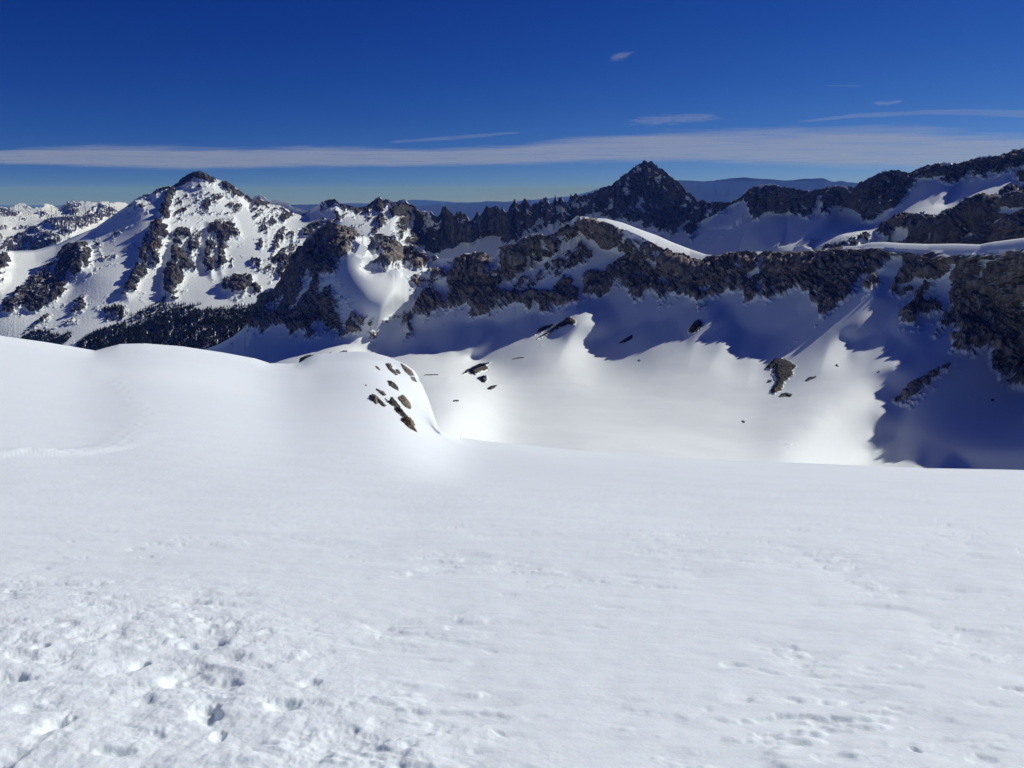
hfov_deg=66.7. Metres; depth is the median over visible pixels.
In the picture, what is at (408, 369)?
rock outcrop
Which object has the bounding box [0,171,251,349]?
snowy mountain
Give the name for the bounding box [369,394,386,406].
rock outcrop
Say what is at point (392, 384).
rock outcrop
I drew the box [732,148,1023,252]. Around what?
mountain shoulder
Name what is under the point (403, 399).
rock outcrop
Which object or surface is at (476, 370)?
rock outcrop
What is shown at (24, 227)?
snowy mountains
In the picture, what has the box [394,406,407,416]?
rock outcrop
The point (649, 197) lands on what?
rocky peak
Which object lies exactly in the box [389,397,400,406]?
rock outcrop
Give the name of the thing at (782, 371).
rock outcrop
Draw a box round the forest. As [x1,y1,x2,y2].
[21,293,254,349]
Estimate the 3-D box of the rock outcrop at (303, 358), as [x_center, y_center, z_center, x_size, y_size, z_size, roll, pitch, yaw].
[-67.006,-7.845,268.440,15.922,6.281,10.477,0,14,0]
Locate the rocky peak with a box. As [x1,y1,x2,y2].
[590,160,732,255]
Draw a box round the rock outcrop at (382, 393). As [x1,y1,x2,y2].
[376,388,385,395]
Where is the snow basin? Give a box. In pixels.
[204,216,1023,469]
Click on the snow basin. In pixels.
(933, 334)
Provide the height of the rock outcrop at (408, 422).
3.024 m
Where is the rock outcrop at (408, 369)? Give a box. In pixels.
[401,364,414,376]
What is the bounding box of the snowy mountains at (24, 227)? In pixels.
[0,199,127,251]
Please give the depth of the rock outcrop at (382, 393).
101.11 m
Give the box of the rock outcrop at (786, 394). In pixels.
[778,392,791,396]
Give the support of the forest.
on the snowy mountain at (185, 239)
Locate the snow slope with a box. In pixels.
[0,336,1023,767]
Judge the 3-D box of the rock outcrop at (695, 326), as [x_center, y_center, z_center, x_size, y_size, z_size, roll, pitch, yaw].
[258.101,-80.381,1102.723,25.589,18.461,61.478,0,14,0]
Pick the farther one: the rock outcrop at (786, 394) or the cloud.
the cloud
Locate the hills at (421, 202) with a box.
[298,189,597,206]
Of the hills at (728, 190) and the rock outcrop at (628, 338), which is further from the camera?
the hills at (728, 190)
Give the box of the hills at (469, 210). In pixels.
[291,199,568,219]
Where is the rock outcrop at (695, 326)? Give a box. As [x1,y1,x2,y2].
[687,319,702,334]
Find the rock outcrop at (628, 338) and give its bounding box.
[619,335,632,342]
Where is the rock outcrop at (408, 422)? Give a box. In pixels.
[401,416,416,431]
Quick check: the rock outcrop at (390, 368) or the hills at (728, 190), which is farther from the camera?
the hills at (728, 190)
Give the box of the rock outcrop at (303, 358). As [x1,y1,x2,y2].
[299,352,330,362]
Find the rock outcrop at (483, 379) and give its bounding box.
[477,375,487,382]
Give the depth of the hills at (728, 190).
28169.85 m
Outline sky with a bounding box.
[0,0,1023,204]
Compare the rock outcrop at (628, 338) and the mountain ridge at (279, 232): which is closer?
the rock outcrop at (628, 338)
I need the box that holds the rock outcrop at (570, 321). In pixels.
[536,317,576,339]
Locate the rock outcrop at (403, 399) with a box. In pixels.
[398,395,410,408]
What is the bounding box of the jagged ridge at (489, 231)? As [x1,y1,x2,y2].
[438,193,590,258]
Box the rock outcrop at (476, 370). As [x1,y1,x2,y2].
[463,362,490,375]
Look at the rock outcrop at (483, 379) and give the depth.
1051.55 m
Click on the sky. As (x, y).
(233, 76)
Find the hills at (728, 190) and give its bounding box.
[677,177,857,202]
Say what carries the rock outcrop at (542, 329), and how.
on the snow basin
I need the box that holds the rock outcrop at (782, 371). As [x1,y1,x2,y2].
[764,358,796,394]
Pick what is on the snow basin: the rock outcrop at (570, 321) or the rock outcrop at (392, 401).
the rock outcrop at (570, 321)
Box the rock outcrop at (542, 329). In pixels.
[534,323,555,335]
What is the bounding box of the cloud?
[0,135,1023,165]
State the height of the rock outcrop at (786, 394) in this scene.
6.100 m
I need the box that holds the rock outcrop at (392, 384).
[387,380,398,390]
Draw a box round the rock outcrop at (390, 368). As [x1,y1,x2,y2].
[385,363,397,374]
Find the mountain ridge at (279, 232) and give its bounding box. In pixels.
[248,195,441,311]
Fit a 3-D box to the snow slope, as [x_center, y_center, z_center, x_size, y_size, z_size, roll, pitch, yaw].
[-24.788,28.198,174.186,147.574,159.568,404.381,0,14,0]

